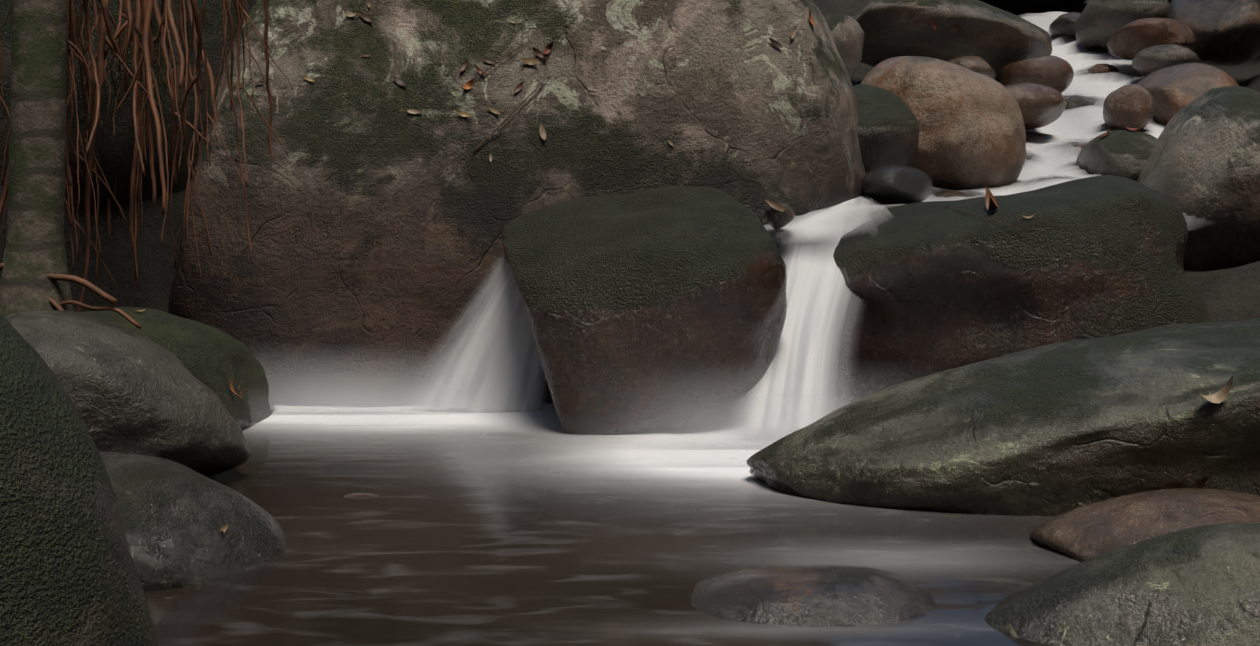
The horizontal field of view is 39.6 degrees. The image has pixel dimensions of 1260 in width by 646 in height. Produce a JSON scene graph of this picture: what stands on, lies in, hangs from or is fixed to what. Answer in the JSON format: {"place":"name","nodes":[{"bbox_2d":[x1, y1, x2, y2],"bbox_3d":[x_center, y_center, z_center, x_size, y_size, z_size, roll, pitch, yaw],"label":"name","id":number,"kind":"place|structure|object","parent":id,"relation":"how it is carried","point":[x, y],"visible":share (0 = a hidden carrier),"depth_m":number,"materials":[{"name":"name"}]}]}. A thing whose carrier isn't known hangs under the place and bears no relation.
{"place":"outdoors","nodes":[
{"label":"outdoors","id":0,"kind":"place"},
{"bbox_2d":[0,0,73,316],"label":"trunk","id":1,"kind":"object","parent":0,"point":[34,254],"visible":0.9,"depth_m":6.19,"materials":[{"name":"plant"}]},
{"bbox_2d":[144,389,1080,645],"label":"water pool","id":2,"kind":"structure","parent":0,"point":[459,533],"depth_m":4.94,"materials":[{"name":"liquid"}]},
{"bbox_2d":[4,311,249,476],"bbox_3d":[-1.764,0.251,5.806,0.836,0.628,1.062,-4,9,-28],"label":"boulder","id":3,"kind":"object","parent":2,"relation":"on","point":[130,391],"visible":0.65,"depth_m":5.43,"materials":[{"name":"grey stone"}]},
{"bbox_2d":[82,307,276,429],"bbox_3d":[-1.814,0.187,6.671,0.836,0.508,0.989,0,8,-1],"label":"mossy boulder","id":4,"kind":"object","parent":2,"relation":"on","point":[208,356],"visible":0.23,"depth_m":6.46,"materials":[{"name":"green stone"}]},
{"bbox_2d":[99,451,288,591],"bbox_3d":[-1.313,0.623,4.868,0.738,0.539,0.790,0,8,-1],"label":"boulder","id":5,"kind":"object","parent":2,"relation":"on","point":[176,517],"visible":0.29,"depth_m":4.66,"materials":[{"name":"grey stone"}]},
{"bbox_2d":[344,493,377,498],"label":"tiny rock","id":6,"kind":"object","parent":2,"relation":"on","point":[360,496],"visible":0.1,"depth_m":5.50,"materials":[{"name":"stone"}]},
{"bbox_2d":[249,382,541,425],"bbox_3d":[-1.015,0.305,6.639,1.400,0.156,0.080,0,8,-1],"label":"foam","id":7,"kind":"object","parent":2,"relation":"on","point":[409,417],"visible":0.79,"depth_m":6.62,"materials":[{"name":"liquid"}]},
{"bbox_2d":[251,341,552,413],"bbox_3d":[-1.118,0.213,6.857,1.900,0.276,0.080,0,8,-1],"label":"waterfall spray","id":8,"kind":"object","parent":2,"relation":"on","point":[330,395],"visible":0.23,"depth_m":6.84,"materials":[{"name":"liquid"}]},
{"bbox_2d":[387,256,546,412],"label":"waterfall","id":9,"kind":"structure","parent":2,"relation":"on","point":[500,321],"depth_m":6.90,"materials":[{"name":"white liquid"}]},
{"bbox_2d":[502,186,786,434],"bbox_3d":[0.047,0.006,6.807,1.102,1.062,0.978,0,8,-1],"label":"boulder","id":10,"kind":"object","parent":2,"relation":"on","point":[676,280],"visible":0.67,"depth_m":6.41,"materials":[{"name":"stone"}]},
{"bbox_2d":[507,413,816,466],"bbox_3d":[0.512,0.392,5.944,1.900,0.176,0.080,0,8,-1],"label":"foam","id":11,"kind":"object","parent":2,"relation":"on","point":[688,446],"visible":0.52,"depth_m":5.92,"materials":[{"name":"liquid"}]},
{"bbox_2d":[578,360,950,448],"bbox_3d":[0.558,0.284,6.212,1.500,0.316,0.080,0,8,-1],"label":"waterfall spray","id":12,"kind":"object","parent":2,"relation":"on","point":[791,422],"visible":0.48,"depth_m":6.20,"materials":[{"name":"liquid"}]},
{"bbox_2d":[720,195,881,442],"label":"waterfall","id":13,"kind":"structure","parent":2,"relation":"on","point":[817,290],"depth_m":6.83,"materials":[{"name":"white liquid"}]},
{"bbox_2d":[690,565,935,626],"bbox_3d":[0.456,0.836,4.486,0.778,0.442,0.635,0,8,-1],"label":"submerged rock","id":14,"kind":"object","parent":2,"relation":"on","point":[830,595],"visible":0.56,"depth_m":4.30,"materials":[{"name":"grey stone"}]},
{"bbox_2d":[746,318,1259,515],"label":"boulder","id":15,"kind":"object","parent":2,"relation":"on","point":[1055,429],"visible":0.73,"depth_m":5.31,"materials":[{"name":"grey stone"}]},
{"bbox_2d":[1030,488,1259,561],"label":"boulder","id":16,"kind":"object","parent":2,"relation":"on","point":[1085,532],"visible":0.38,"depth_m":4.79,"materials":[{"name":"brown stone"}]},
{"bbox_2d":[130,1,1232,532],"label":"leaf litter","id":17,"kind":"object","parent":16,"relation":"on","point":[1216,397],"visible":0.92,"depth_m":7.33,"materials":[{"name":"brown plant"}]},
{"bbox_2d":[0,0,1259,388],"bbox_3d":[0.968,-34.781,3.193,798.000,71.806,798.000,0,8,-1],"label":"terrain","id":18,"kind":"structure","parent":0,"point":[1230,294],"depth_m":7.26,"materials":[{"name":"soil"}]},
{"bbox_2d":[0,314,157,645],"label":"boulder","id":19,"kind":"object","parent":18,"relation":"on","point":[69,576],"visible":1,"depth_m":3.48,"materials":[{"name":"stone"}]},
{"bbox_2d":[0,0,257,204],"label":"roots","id":20,"kind":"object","parent":18,"relation":"on","point":[114,157],"depth_m":7.18,"materials":[{"name":"brown plant"}]},
{"bbox_2d":[0,0,292,328],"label":"hanging roots","id":21,"kind":"object","parent":18,"relation":"hanging from","point":[144,30],"visible":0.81,"depth_m":6.75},
{"bbox_2d":[168,0,872,406],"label":"boulder","id":22,"kind":"object","parent":18,"relation":"on","point":[376,224],"visible":0.44,"depth_m":7.32,"materials":[{"name":"stone"}]},
{"bbox_2d":[764,12,1211,243],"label":"stream","id":23,"kind":"structure","parent":18,"relation":"on","point":[1054,156],"depth_m":9.97,"materials":[{"name":"white liquid"}]},
{"bbox_2d":[764,202,794,229],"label":"rock","id":24,"kind":"object","parent":23,"relation":"on","point":[776,219],"visible":0.96,"depth_m":7.16,"materials":[{"name":"stone"}]},
{"bbox_2d":[822,14,864,78],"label":"grey rock","id":25,"kind":"object","parent":23,"relation":"on","point":[847,33],"visible":0.29,"depth_m":10.18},
{"bbox_2d":[853,84,919,202],"bbox_3d":[1.145,-0.864,8.617,0.539,0.622,0.800,0,8,-1],"label":"boulder","id":26,"kind":"object","parent":23,"relation":"on","point":[888,130],"visible":0.35,"depth_m":8.30,"materials":[{"name":"grey stone"}]},
{"bbox_2d":[861,165,932,206],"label":"rock","id":27,"kind":"object","parent":23,"relation":"on","point":[893,184],"visible":0.85,"depth_m":7.82,"materials":[{"name":"grey stone"}]},
{"bbox_2d":[861,56,1025,197],"bbox_3d":[1.512,-0.980,8.951,0.804,0.765,0.982,-4,9,-24],"label":"tan rock","id":28,"kind":"object","parent":23,"relation":"on","point":[972,134],"visible":0.58,"depth_m":8.57,"materials":[{"name":"brown stone"}]},
{"bbox_2d":[929,191,969,197],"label":"cobble","id":29,"kind":"object","parent":23,"relation":"on","point":[947,194],"visible":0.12,"depth_m":8.39,"materials":[{"name":"stone"}]},
{"bbox_2d":[852,0,1051,82],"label":"rock slab","id":30,"kind":"object","parent":23,"relation":"on","point":[996,39],"visible":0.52,"depth_m":10.89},
{"bbox_2d":[947,56,995,78],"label":"cobble","id":31,"kind":"object","parent":23,"relation":"on","point":[980,65],"visible":0.31,"depth_m":10.46,"materials":[{"name":"brown stone"}]},
{"bbox_2d":[1004,83,1065,129],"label":"cobble","id":32,"kind":"object","parent":23,"relation":"on","point":[1040,106],"visible":0.67,"depth_m":9.80,"materials":[{"name":"brown stone"}]},
{"bbox_2d":[999,56,1073,92],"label":"cobble","id":33,"kind":"object","parent":23,"relation":"on","point":[1057,72],"visible":0.75,"depth_m":10.72,"materials":[{"name":"brown stone"}]},
{"bbox_2d":[1049,12,1080,37],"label":"cobble","id":34,"kind":"object","parent":23,"relation":"on","point":[1062,25],"visible":0.42,"depth_m":13.09,"materials":[{"name":"stone"}]},
{"bbox_2d":[1069,143,1086,165],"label":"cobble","id":35,"kind":"object","parent":23,"relation":"on","point":[1081,146],"visible":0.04,"depth_m":9.50,"materials":[{"name":"grey stone"}]},
{"bbox_2d":[1064,96,1095,109],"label":"stone","id":36,"kind":"object","parent":23,"relation":"on","point":[1072,102],"visible":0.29,"depth_m":10.82,"materials":[{"name":"grey stone"}]},
{"bbox_2d":[1084,64,1118,74],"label":"stone","id":37,"kind":"object","parent":23,"relation":"on","point":[1101,68],"visible":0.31,"depth_m":11.74,"materials":[{"name":"brown stone"}]},
{"bbox_2d":[1076,130,1156,180],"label":"rock","id":38,"kind":"object","parent":23,"relation":"on","point":[1123,153],"visible":0.5,"depth_m":8.66,"materials":[{"name":"grey stone"}]},
{"bbox_2d":[1075,0,1169,51],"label":"boulder","id":39,"kind":"object","parent":23,"relation":"on","point":[1099,24],"visible":0.56,"depth_m":12.22,"materials":[{"name":"grey stone"}]},
{"bbox_2d":[1103,84,1154,131],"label":"brown rock","id":40,"kind":"object","parent":23,"relation":"on","point":[1130,106],"visible":0.88,"depth_m":9.89,"materials":[{"name":"brown stone"}]},
{"bbox_2d":[1107,18,1195,60],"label":"orange rock","id":41,"kind":"object","parent":23,"relation":"on","point":[1130,41],"visible":0.69,"depth_m":11.42,"materials":[{"name":"brown stone"}]},
{"bbox_2d":[1132,44,1200,75],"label":"wet rock","id":42,"kind":"object","parent":23,"relation":"on","point":[1148,61],"visible":0.62,"depth_m":11.05,"materials":[{"name":"grey stone"}]},
{"bbox_2d":[1136,63,1238,125],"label":"rock","id":43,"kind":"object","parent":23,"relation":"on","point":[1173,90],"visible":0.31,"depth_m":10.08,"materials":[{"name":"brown stone"}]},
{"bbox_2d":[1165,0,1259,65],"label":"boulder","id":44,"kind":"object","parent":23,"relation":"on","point":[1226,32],"visible":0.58,"depth_m":11.70,"materials":[{"name":"stone"}]},
{"bbox_2d":[830,175,1209,396],"bbox_3d":[1.545,-0.082,7.423,1.659,1.079,1.104,0,8,-1],"label":"boulder","id":45,"kind":"object","parent":18,"relation":"on","point":[933,285],"visible":0.52,"depth_m":6.97,"materials":[{"name":"grey stone"}]},
{"bbox_2d":[381,12,1245,253],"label":"twigs","id":46,"kind":"object","parent":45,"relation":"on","point":[474,151],"visible":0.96,"depth_m":7.35,"materials":[{"name":"brown wood"}]},
{"bbox_2d":[984,523,1259,645],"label":"boulder","id":47,"kind":"object","parent":18,"relation":"on","point":[1197,586],"visible":0.81,"depth_m":4.09,"materials":[{"name":"grey stone"}]},
{"bbox_2d":[1137,86,1259,270],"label":"boulder","id":48,"kind":"object","parent":18,"relation":"on","point":[1188,170],"visible":0.5,"depth_m":7.75,"materials":[{"name":"grey stone"}]}
]}

